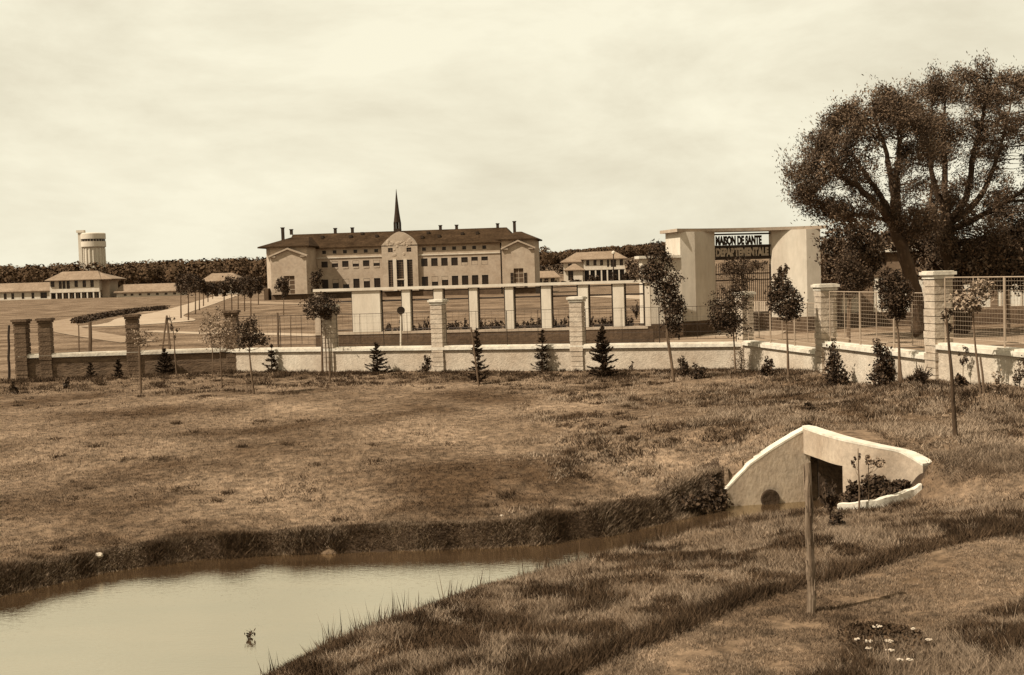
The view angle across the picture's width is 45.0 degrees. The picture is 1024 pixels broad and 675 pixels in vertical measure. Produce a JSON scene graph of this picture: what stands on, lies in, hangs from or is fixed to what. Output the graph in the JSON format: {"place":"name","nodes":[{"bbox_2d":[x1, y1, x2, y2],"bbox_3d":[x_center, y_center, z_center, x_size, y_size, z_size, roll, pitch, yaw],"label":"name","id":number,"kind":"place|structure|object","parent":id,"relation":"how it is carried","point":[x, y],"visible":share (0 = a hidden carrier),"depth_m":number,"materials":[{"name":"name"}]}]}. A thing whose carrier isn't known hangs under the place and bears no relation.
{"place":"outdoors","nodes":[
{"label":"outdoors","id":0,"kind":"place"},
{"bbox_2d":[52,311,155,341],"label":"loop road","id":1,"kind":"structure","parent":0,"point":[65,326],"depth_m":114.00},
{"bbox_2d":[75,295,237,326],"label":"road","id":2,"kind":"structure","parent":0,"point":[158,317],"depth_m":165.43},
{"bbox_2d":[0,500,839,674],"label":"stream water","id":3,"kind":"structure","parent":0,"point":[197,617],"depth_m":20.22,"materials":[{"name":"beige liquid"}]},
{"bbox_2d":[0,257,1023,674],"bbox_3d":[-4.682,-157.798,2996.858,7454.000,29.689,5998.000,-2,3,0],"label":"ground","id":4,"kind":"structure","parent":0,"point":[60,309],"depth_m":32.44,"materials":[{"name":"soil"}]},
{"bbox_2d":[7,325,10,378],"bbox_3d":[-22.819,0.750,56.072,0.240,2.612,0.109,-2,3,0],"label":"gate post","id":5,"kind":"object","parent":4,"relation":"on","point":[8,356],"visible":0.9,"depth_m":56.03,"materials":[{"name":"metal"}]},
{"bbox_2d":[10,319,31,378],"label":"stone pillar","id":6,"kind":"structure","parent":4,"relation":"on","point":[21,333],"depth_m":55.81,"materials":[{"name":"beige stone"}]},
{"bbox_2d":[35,317,54,378],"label":"stone pillar","id":7,"kind":"structure","parent":4,"relation":"on","point":[45,336],"depth_m":55.93,"materials":[{"name":"beige stone"}]},
{"bbox_2d":[76,230,105,270],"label":"water tower","id":8,"kind":"structure","parent":4,"relation":"on","point":[91,247],"depth_m":514.61,"materials":[{"name":"beige concrete"}]},
{"bbox_2d":[0,271,189,299],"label":"villa","id":9,"kind":"object","parent":4,"relation":"on","point":[80,284],"visible":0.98,"depth_m":420.21,"materials":[{"name":"beige concrete"}]},
{"bbox_2d":[70,305,169,323],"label":"hedge","id":10,"kind":"object","parent":4,"relation":"on","point":[89,317],"visible":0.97,"depth_m":167.18,"materials":[{"name":"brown plant"}]},
{"bbox_2d":[18,348,231,378],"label":"boundary wall","id":11,"kind":"structure","parent":4,"relation":"on","point":[75,364],"depth_m":56.38,"materials":[{"name":"beige concrete"}]},
{"bbox_2d":[122,314,140,375],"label":"stone pillar","id":12,"kind":"structure","parent":4,"relation":"on","point":[132,322],"depth_m":56.33,"materials":[{"name":"beige stone"}]},
{"bbox_2d":[125,327,158,353],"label":"young tree","id":13,"kind":"object","parent":4,"relation":"on","point":[137,340],"visible":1,"depth_m":47.50,"materials":[{"name":"brown plant"}]},
{"bbox_2d":[154,348,174,374],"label":"conifer","id":14,"kind":"object","parent":4,"relation":"on","point":[163,359],"visible":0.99,"depth_m":56.20,"materials":[{"name":"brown plant"}]},
{"bbox_2d":[174,271,186,317],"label":"avenue tree","id":15,"kind":"object","parent":4,"relation":"on","point":[177,279],"visible":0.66,"depth_m":149.71,"materials":[{"name":"brown plant"}]},
{"bbox_2d":[178,270,197,319],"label":"avenue tree","id":16,"kind":"object","parent":4,"relation":"on","point":[191,287],"visible":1,"depth_m":139.78,"materials":[{"name":"brown plant"}]},
{"bbox_2d":[197,305,221,377],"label":"young tree","id":17,"kind":"object","parent":4,"relation":"on","point":[204,312],"visible":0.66,"depth_m":53.37,"materials":[{"name":"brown plant"}]},
{"bbox_2d":[198,310,240,387],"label":"young tree","id":18,"kind":"object","parent":4,"relation":"on","point":[227,331],"visible":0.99,"depth_m":48.62,"materials":[{"name":"brown plant"}]},
{"bbox_2d":[204,273,241,294],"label":"cottage","id":19,"kind":"structure","parent":4,"relation":"on","point":[215,277],"depth_m":400.88,"materials":[{"name":"beige"}]},
{"bbox_2d":[217,277,230,315],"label":"avenue tree","id":20,"kind":"object","parent":4,"relation":"on","point":[224,286],"visible":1,"depth_m":149.54,"materials":[{"name":"brown plant"}]},
{"bbox_2d":[147,330,314,335],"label":"footpath","id":21,"kind":"structure","parent":4,"relation":"on","point":[292,334],"depth_m":98.50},
{"bbox_2d":[222,310,240,370],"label":"stone pillar","id":22,"kind":"structure","parent":4,"relation":"on","point":[231,359],"depth_m":56.80,"materials":[{"name":"beige stone"}]},
{"bbox_2d":[222,274,242,309],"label":"avenue tree","id":23,"kind":"object","parent":4,"relation":"on","point":[232,282],"visible":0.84,"depth_m":159.60,"materials":[{"name":"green plant"}]},
{"bbox_2d":[243,275,258,315],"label":"avenue tree","id":24,"kind":"object","parent":4,"relation":"on","point":[250,292],"visible":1,"depth_m":149.73,"materials":[{"name":"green plant"}]},
{"bbox_2d":[231,314,272,393],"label":"young tree","id":25,"kind":"object","parent":4,"relation":"on","point":[250,337],"visible":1,"depth_m":45.41,"materials":[{"name":"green plant"}]},
{"bbox_2d":[262,343,278,371],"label":"conifer","id":26,"kind":"object","parent":4,"relation":"on","point":[272,360],"visible":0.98,"depth_m":55.85,"materials":[{"name":"brown plant"}]},
{"bbox_2d":[274,276,289,314],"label":"young tree","id":27,"kind":"object","parent":4,"relation":"on","point":[283,284],"visible":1,"depth_m":149.51,"materials":[{"name":"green plant"}]},
{"bbox_2d":[308,268,324,291],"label":"young tree","id":28,"kind":"object","parent":4,"relation":"on","point":[315,278],"visible":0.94,"depth_m":244.07,"materials":[{"name":"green plant"}]},
{"bbox_2d":[298,291,341,370],"bbox_3d":[-8.423,-0.213,54.806,1.893,3.724,1.955,-2,3,0],"label":"young tree","id":29,"kind":"object","parent":4,"relation":"on","point":[317,303],"visible":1,"depth_m":54.64,"materials":[{"name":"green plant"}]},
{"bbox_2d":[321,304,339,370],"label":"stone pillar","id":30,"kind":"structure","parent":4,"relation":"on","point":[332,338],"depth_m":55.10,"materials":[{"name":"beige stone"}]},
{"bbox_2d":[0,467,718,596],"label":"bank grass","id":31,"kind":"structure","parent":4,"relation":"on","point":[554,514],"depth_m":23.84,"materials":[{"name":"brown plant"}]},
{"bbox_2d":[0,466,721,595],"bbox_3d":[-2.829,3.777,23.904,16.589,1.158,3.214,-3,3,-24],"label":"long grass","id":32,"kind":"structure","parent":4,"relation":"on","point":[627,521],"depth_m":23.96,"materials":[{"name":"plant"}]},
{"bbox_2d":[365,342,392,371],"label":"conifer","id":33,"kind":"object","parent":4,"relation":"on","point":[375,366],"visible":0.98,"depth_m":53.54,"materials":[{"name":"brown plant"}]},
{"bbox_2d":[257,191,541,299],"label":"building","id":34,"kind":"structure","parent":4,"relation":"on","point":[397,257],"depth_m":268.59,"materials":[{"name":"paint"}]},
{"bbox_2d":[0,242,821,287],"bbox_3d":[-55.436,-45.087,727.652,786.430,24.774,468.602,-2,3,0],"label":"forest","id":35,"kind":"object","parent":4,"relation":"on","point":[151,272],"visible":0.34,"depth_m":509.19,"materials":[{"name":"green plant"}]},
{"bbox_2d":[427,299,448,370],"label":"stone pillar","id":36,"kind":"structure","parent":4,"relation":"on","point":[438,319],"depth_m":53.29,"materials":[{"name":"beige stone"}]},
{"bbox_2d":[257,516,696,674],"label":"reeds","id":37,"kind":"object","parent":4,"relation":"on","point":[448,592],"visible":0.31,"depth_m":20.43,"materials":[{"name":"plant"}]},
{"bbox_2d":[467,328,488,383],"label":"conifer","id":38,"kind":"object","parent":4,"relation":"on","point":[479,364],"visible":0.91,"depth_m":47.21,"materials":[{"name":"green plant"}]},
{"bbox_2d":[313,280,653,346],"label":"pillared fence","id":39,"kind":"object","parent":4,"relation":"on","point":[366,302],"visible":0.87,"depth_m":68.48,"materials":[{"name":"concrete"}]},
{"bbox_2d":[231,342,740,371],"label":"boundary wall","id":40,"kind":"structure","parent":4,"relation":"on","point":[521,357],"depth_m":52.45,"materials":[{"name":"beige concrete"}]},
{"bbox_2d":[238,315,319,346],"bbox_3d":[-10.531,-0.267,56.180,4.389,1.473,0.034,-1,3,20],"label":"wire fence","id":41,"kind":"object","parent":40,"relation":"on","point":[280,344],"visible":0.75,"depth_m":56.14,"materials":[{"name":"metal"}]},
{"bbox_2d":[336,312,431,346],"bbox_3d":[-5.658,-0.340,54.422,4.625,1.474,0.039,-1,3,20],"label":"wire fence","id":42,"kind":"object","parent":40,"relation":"on","point":[383,329],"visible":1,"depth_m":54.45,"materials":[{"name":"metal"}]},
{"bbox_2d":[446,309,569,344],"bbox_3d":[-0.221,-0.421,52.459,5.590,1.477,0.034,-1,3,20],"label":"wire fence","id":43,"kind":"object","parent":40,"relation":"on","point":[537,312],"visible":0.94,"depth_m":52.43,"materials":[{"name":"metal"}]},
{"bbox_2d":[585,305,736,342],"bbox_3d":[5.981,-0.514,50.221,6.250,1.479,0.034,-1,3,20],"label":"wire fence","id":44,"kind":"object","parent":40,"relation":"on","point":[627,310],"visible":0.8,"depth_m":50.38,"materials":[{"name":"metal"}]},
{"bbox_2d":[0,366,1023,545],"bbox_3d":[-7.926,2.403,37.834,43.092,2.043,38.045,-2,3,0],"label":"weeds","id":45,"kind":"object","parent":4,"relation":"on","point":[322,382],"visible":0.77,"depth_m":48.55,"materials":[{"name":"brown plant"}]},
{"bbox_2d":[12,367,1023,559],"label":"weeds","id":46,"kind":"object","parent":4,"relation":"on","point":[60,548],"visible":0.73,"depth_m":30.04,"materials":[{"name":"brown plant"}]},
{"bbox_2d":[529,329,551,371],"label":"conifer","id":47,"kind":"object","parent":4,"relation":"on","point":[541,356],"visible":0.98,"depth_m":51.41,"materials":[{"name":"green plant"}]},
{"bbox_2d":[566,296,586,370],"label":"stone pillar","id":48,"kind":"structure","parent":4,"relation":"on","point":[577,320],"depth_m":51.16,"materials":[{"name":"beige stone"}]},
{"bbox_2d":[540,251,627,282],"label":"villa","id":49,"kind":"object","parent":4,"relation":"on","point":[582,266],"visible":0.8,"depth_m":386.22,"materials":[{"name":"beige paint"}]},
{"bbox_2d":[540,260,638,273],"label":"hedge","id":50,"kind":"object","parent":4,"relation":"on","point":[556,267],"visible":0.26,"depth_m":557.38,"materials":[{"name":"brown plant"}]},
{"bbox_2d":[587,324,618,376],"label":"conifer","id":51,"kind":"object","parent":4,"relation":"on","point":[602,357],"visible":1,"depth_m":47.68,"materials":[{"name":"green plant"}]},
{"bbox_2d":[261,427,1023,674],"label":"long grass","id":52,"kind":"structure","parent":4,"relation":"on","point":[910,669],"depth_m":17.15,"materials":[{"name":"brown plant"}]},
{"bbox_2d":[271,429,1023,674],"bbox_3d":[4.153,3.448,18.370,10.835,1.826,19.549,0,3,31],"label":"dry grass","id":53,"kind":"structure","parent":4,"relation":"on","point":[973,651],"depth_m":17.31,"materials":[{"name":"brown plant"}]},
{"bbox_2d":[634,255,682,338],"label":"wing wall","id":54,"kind":"structure","parent":4,"relation":"on","point":[655,315],"depth_m":74.02,"materials":[{"name":"beige paint"}]},
{"bbox_2d":[627,238,691,381],"bbox_3d":[5.229,-0.911,43.967,2.320,5.228,1.576,-2,3,0],"label":"young tree","id":55,"kind":"object","parent":4,"relation":"on","point":[657,274],"visible":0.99,"depth_m":43.69,"materials":[{"name":"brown plant"}]},
{"bbox_2d":[675,355,689,376],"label":"shrub","id":56,"kind":"object","parent":4,"relation":"on","point":[684,366],"visible":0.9,"depth_m":45.66,"materials":[{"name":"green plant"}]},
{"bbox_2d":[675,491,699,509],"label":"shrub","id":57,"kind":"object","parent":4,"relation":"on","point":[685,501],"visible":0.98,"depth_m":26.28,"materials":[{"name":"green plant"}]},
{"bbox_2d":[590,295,784,335],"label":"gate drive","id":58,"kind":"structure","parent":4,"relation":"on","point":[712,334],"depth_m":79.69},
{"bbox_2d":[686,362,707,378],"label":"shrub","id":59,"kind":"object","parent":4,"relation":"on","point":[699,370],"visible":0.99,"depth_m":44.17,"materials":[{"name":"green plant"}]},
{"bbox_2d":[693,489,718,513],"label":"shrub","id":60,"kind":"object","parent":4,"relation":"on","point":[703,499],"visible":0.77,"depth_m":26.60,"materials":[{"name":"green plant"}]},
{"bbox_2d":[707,475,733,511],"bbox_3d":[4.415,3.418,26.900,0.648,0.844,0.668,-4,4,-40],"label":"shrub","id":61,"kind":"object","parent":4,"relation":"on","point":[718,500],"visible":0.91,"depth_m":26.81,"materials":[{"name":"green plant"}]},
{"bbox_2d":[704,284,752,370],"bbox_3d":[8.260,-0.315,47.053,1.905,3.541,1.494,-2,3,0],"label":"young tree","id":62,"kind":"object","parent":4,"relation":"on","point":[727,303],"visible":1,"depth_m":46.91,"materials":[{"name":"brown plant"}]},
{"bbox_2d":[660,225,825,335],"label":"entrance gateway","id":63,"kind":"object","parent":4,"relation":"on","point":[793,248],"visible":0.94,"depth_m":77.99,"materials":[{"name":"paint"}]},
{"bbox_2d":[719,255,769,290],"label":"young tree","id":64,"kind":"object","parent":4,"relation":"on","point":[740,267],"visible":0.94,"depth_m":65.79,"materials":[{"name":"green plant"}]},
{"bbox_2d":[735,291,755,368],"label":"stone pillar","id":65,"kind":"structure","parent":4,"relation":"on","point":[744,336],"depth_m":48.82,"materials":[{"name":"beige stone"}]},
{"bbox_2d":[488,368,1023,524],"bbox_3d":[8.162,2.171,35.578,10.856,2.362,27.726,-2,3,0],"label":"dry grass","id":66,"kind":"structure","parent":4,"relation":"on","point":[896,427],"depth_m":29.90,"materials":[{"name":"brown plant"}]},
{"bbox_2d":[759,355,775,375],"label":"shrub","id":67,"kind":"object","parent":4,"relation":"on","point":[766,367],"visible":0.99,"depth_m":42.68,"materials":[{"name":"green plant"}]},
{"bbox_2d":[742,340,816,370],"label":"boundary wall","id":68,"kind":"structure","parent":4,"relation":"on","point":[756,352],"depth_m":45.56,"materials":[{"name":"beige concrete"}]},
{"bbox_2d":[747,301,815,345],"bbox_3d":[9.954,-0.533,45.544,0.052,1.566,6.485,-2,3,-12],"label":"wire fence","id":69,"kind":"object","parent":68,"relation":"on","point":[795,338],"visible":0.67,"depth_m":45.76,"materials":[{"name":"grey metal"}]},
{"bbox_2d":[536,367,1023,486],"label":"weeds","id":70,"kind":"object","parent":4,"relation":"on","point":[578,414],"visible":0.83,"depth_m":31.69,"materials":[{"name":"brown plant"}]},
{"bbox_2d":[764,263,808,377],"bbox_3d":[9.220,-0.508,41.527,1.484,3.984,1.360,-2,3,0],"label":"young tree","id":71,"kind":"object","parent":4,"relation":"on","point":[790,307],"visible":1,"depth_m":41.36,"materials":[{"name":"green plant"}]},
{"bbox_2d":[803,462,815,613],"bbox_3d":[3.704,2.577,15.380,0.137,2.064,0.122,-2,3,0],"label":"wooden post","id":72,"kind":"object","parent":4,"relation":"on","point":[809,542],"visible":0.98,"depth_m":15.34,"materials":[{"name":"brown wood"}]},
{"bbox_2d":[811,283,839,372],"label":"stone pillar","id":73,"kind":"structure","parent":4,"relation":"on","point":[821,312],"depth_m":41.78,"materials":[{"name":"beige stone"}]},
{"bbox_2d":[723,425,931,509],"bbox_3d":[6.418,3.255,25.763,3.886,2.370,4.071,-2,3,0],"label":"culvert","id":74,"kind":"object","parent":4,"relation":"on","point":[771,474],"visible":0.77,"depth_m":27.22,"materials":[{"name":"concrete"}]},
{"bbox_2d":[818,476,842,513],"bbox_3d":[5.906,2.932,22.909,0.448,0.709,0.443,-2,3,0],"label":"shrub","id":75,"kind":"object","parent":4,"relation":"on","point":[828,500],"visible":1,"depth_m":22.87,"materials":[{"name":"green plant"}]},
{"bbox_2d":[825,509,845,527],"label":"shrub","id":76,"kind":"object","parent":4,"relation":"on","point":[836,518],"visible":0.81,"depth_m":20.82,"materials":[{"name":"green plant"}]},
{"bbox_2d":[822,336,853,385],"bbox_3d":[10.333,0.777,39.173,0.941,1.640,0.892,0,3,33],"label":"shrub","id":77,"kind":"object","parent":4,"relation":"on","point":[833,370],"visible":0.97,"depth_m":39.12,"materials":[{"name":"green plant"}]},
{"bbox_2d":[665,331,1023,346],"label":"forecourt","id":78,"kind":"structure","parent":4,"relation":"on","point":[1014,336],"depth_m":66.00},
{"bbox_2d":[772,72,955,337],"bbox_3d":[17.938,-6.703,63.164,8.844,13.624,8.464,-4,4,-42],"label":"tree","id":79,"kind":"object","parent":78,"relation":"on","point":[890,107],"visible":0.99,"depth_m":61.93,"materials":[{"name":"brown plant"}]},
{"bbox_2d":[809,218,894,336],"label":"bushy tree","id":80,"kind":"object","parent":4,"relation":"on","point":[864,243],"visible":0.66,"depth_m":68.40,"materials":[{"name":"brown plant"}]},
{"bbox_2d":[828,249,875,342],"bbox_3d":[16.501,-1.888,60.022,2.170,4.850,2.065,0,3,33],"label":"young tree","id":81,"kind":"object","parent":4,"relation":"on","point":[851,282],"visible":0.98,"depth_m":59.76,"materials":[{"name":"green plant"}]},
{"bbox_2d":[839,479,867,502],"bbox_3d":[6.891,3.170,24.940,0.759,0.682,0.755,-2,3,0],"label":"shrub","id":82,"kind":"object","parent":4,"relation":"on","point":[851,488],"visible":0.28,"depth_m":24.75,"materials":[{"name":"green plant"}]},
{"bbox_2d":[834,473,905,502],"bbox_3d":[7.264,3.047,24.793,1.654,0.666,1.511,1,4,38],"label":"shrub","id":83,"kind":"object","parent":4,"relation":"on","point":[877,487],"visible":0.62,"depth_m":24.55,"materials":[{"name":"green plant"}]},
{"bbox_2d":[822,341,925,384],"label":"boundary wall","id":84,"kind":"structure","parent":4,"relation":"on","point":[857,359],"depth_m":38.73,"materials":[{"name":"beige concrete"}]},
{"bbox_2d":[829,291,924,347],"bbox_3d":[11.288,-0.568,38.285,0.052,1.696,6.942,-2,3,-9],"label":"wire fence","id":85,"kind":"object","parent":84,"relation":"on","point":[875,318],"visible":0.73,"depth_m":39.30,"materials":[{"name":"grey metal"}]},
{"bbox_2d":[832,427,919,450],"bbox_3d":[7.493,2.195,26.577,1.750,0.159,2.650,-2,3,0],"label":"ground cover","id":86,"kind":"object","parent":4,"relation":"on","point":[866,435],"visible":0.44,"depth_m":26.75,"materials":[{"name":"plant"}]},
{"bbox_2d":[865,454,886,500],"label":"young tree","id":87,"kind":"object","parent":4,"relation":"on","point":[869,461],"visible":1,"depth_m":23.73,"materials":[{"name":"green plant"}]},
{"bbox_2d":[866,338,895,388],"bbox_3d":[11.017,0.780,36.956,0.935,1.560,0.888,-1,3,19],"label":"shrub","id":88,"kind":"object","parent":4,"relation":"on","point":[884,376],"visible":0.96,"depth_m":36.79,"materials":[{"name":"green plant"}]},
{"bbox_2d":[872,266,914,382],"bbox_3d":[10.825,-0.320,35.230,1.201,3.412,1.229,-2,3,0],"label":"young tree","id":89,"kind":"object","parent":4,"relation":"on","point":[893,290],"visible":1,"depth_m":34.94,"materials":[{"name":"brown plant"}]},
{"bbox_2d":[885,479,911,493],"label":"shrub","id":90,"kind":"object","parent":4,"relation":"on","point":[899,483],"visible":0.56,"depth_m":24.38,"materials":[{"name":"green plant"}]},
{"bbox_2d":[874,226,964,280],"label":"bushy tree","id":91,"kind":"object","parent":4,"relation":"on","point":[919,260],"visible":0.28,"depth_m":70.47,"materials":[{"name":"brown plant"}]},
{"bbox_2d":[821,249,1023,326],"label":"gate lodge","id":92,"kind":"structure","parent":4,"relation":"on","point":[1016,317],"depth_m":80.38,"materials":[{"name":"beige paint"}]},
{"bbox_2d":[841,295,858,312],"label":"window","id":93,"kind":"structure","parent":92,"relation":"in","point":[854,309],"depth_m":81.18,"materials":[{"name":"glass"}]},
{"bbox_2d":[1009,284,1023,305],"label":"window","id":94,"kind":"structure","parent":92,"relation":"in","point":[1011,298],"depth_m":78.76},
{"bbox_2d":[913,364,932,384],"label":"shrub","id":95,"kind":"object","parent":4,"relation":"on","point":[923,375],"visible":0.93,"depth_m":33.61,"materials":[{"name":"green plant"}]},
{"bbox_2d":[919,270,956,379],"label":"stone pillar","id":96,"kind":"structure","parent":4,"relation":"on","point":[933,293],"depth_m":34.29,"materials":[{"name":"beige stone"}]},
{"bbox_2d":[940,308,957,436],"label":"young tree","id":97,"kind":"object","parent":4,"relation":"on","point":[949,327],"visible":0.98,"depth_m":26.07,"materials":[{"name":"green plant"}]},
{"bbox_2d":[901,48,1023,333],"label":"tree","id":98,"kind":"object","parent":4,"relation":"on","point":[987,92],"visible":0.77,"depth_m":66.61,"materials":[{"name":"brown plant"}]},
{"bbox_2d":[948,277,996,393],"bbox_3d":[11.435,0.003,30.634,1.096,2.998,1.045,1,4,38],"label":"young tree","id":99,"kind":"object","parent":4,"relation":"on","point":[972,302],"visible":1,"depth_m":30.51,"materials":[{"name":"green plant"}]},
{"bbox_2d":[935,342,1023,386],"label":"boundary wall","id":100,"kind":"structure","parent":4,"relation":"on","point":[995,358],"depth_m":32.20,"materials":[{"name":"beige concrete"}]},
{"bbox_2d":[944,276,1023,347],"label":"wire fence","id":101,"kind":"object","parent":100,"relation":"on","point":[1004,285],"visible":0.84,"depth_m":31.82,"materials":[{"name":"grey metal"}]},
{"bbox_2d":[948,214,1023,333],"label":"bushy tree","id":102,"kind":"object","parent":4,"relation":"on","point":[996,268],"visible":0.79,"depth_m":66.24,"materials":[{"name":"brown plant"}]},
{"bbox_2d":[987,368,1007,392],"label":"shrub","id":103,"kind":"object","parent":4,"relation":"on","point":[997,386],"visible":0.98,"depth_m":30.37,"materials":[{"name":"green plant"}]},
{"bbox_2d":[1012,355,1023,388],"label":"shrub","id":104,"kind":"object","parent":4,"relation":"on","point":[1016,379],"visible":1,"depth_m":30.29,"materials":[{"name":"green plant"}]},
{"bbox_2d":[0,0,1023,267],"label":"sky","id":105,"kind":"structure","parent":0,"point":[194,130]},
{"bbox_2d":[566,530,1023,674],"bbox_3d":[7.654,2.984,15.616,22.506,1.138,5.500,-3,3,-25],"label":"path","id":106,"kind":"structure","parent":0,"point":[730,647],"depth_m":15.45,"materials":[{"name":"brown plant"}]},
{"bbox_2d":[836,620,932,663],"bbox_3d":[4.247,3.435,13.956,1.036,0.210,1.874,-2,3,0],"label":"flowering weed","id":107,"kind":"object","parent":106,"relation":"on","point":[882,630],"visible":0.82,"depth_m":14.16,"materials":[{"name":"brown plant"}]},
{"bbox_2d":[923,441,1023,489],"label":"long grass","id":108,"kind":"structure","parent":0,"point":[983,465],"depth_m":24.14,"materials":[{"name":"brown plant"}]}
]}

